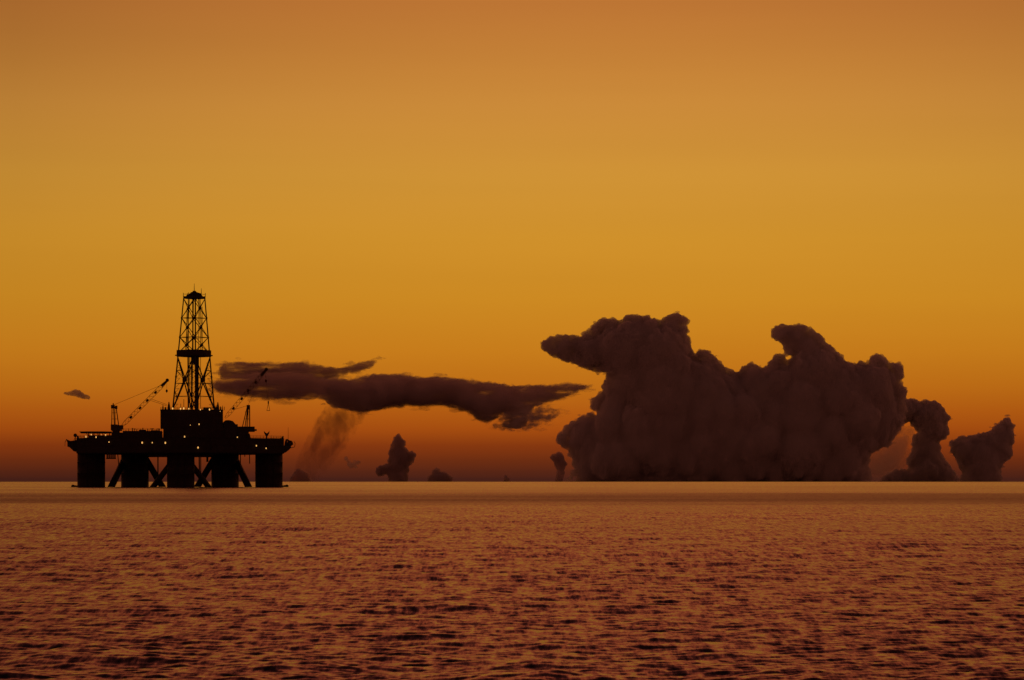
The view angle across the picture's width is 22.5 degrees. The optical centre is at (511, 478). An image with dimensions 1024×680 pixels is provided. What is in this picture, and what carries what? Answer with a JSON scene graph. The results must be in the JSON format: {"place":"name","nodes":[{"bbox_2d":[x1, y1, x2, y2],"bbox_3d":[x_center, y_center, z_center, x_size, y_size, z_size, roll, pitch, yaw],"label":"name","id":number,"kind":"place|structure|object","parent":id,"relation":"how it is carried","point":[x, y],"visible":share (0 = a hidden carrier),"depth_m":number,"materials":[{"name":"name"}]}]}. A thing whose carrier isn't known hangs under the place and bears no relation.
{"place":"outdoors","nodes":[
{"label":"outdoors","id":0,"kind":"place"},
{"bbox_2d":[0,482,1023,679],"bbox_3d":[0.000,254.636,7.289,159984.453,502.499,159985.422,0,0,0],"label":"sea","id":1,"kind":"structure","parent":0,"point":[609,581],"depth_m":91.68,"materials":[{"name":"orange liquid"}]},
{"bbox_2d":[65,286,294,486],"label":"drilling rig","id":2,"kind":"object","parent":1,"relation":"in","point":[187,438],"visible":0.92,"depth_m":1186.68,"materials":[{"name":"paint"}]},
{"bbox_2d":[0,0,1023,481],"label":"sky","id":3,"kind":"structure","parent":0,"point":[453,240],"materials":[{"name":"orange"}]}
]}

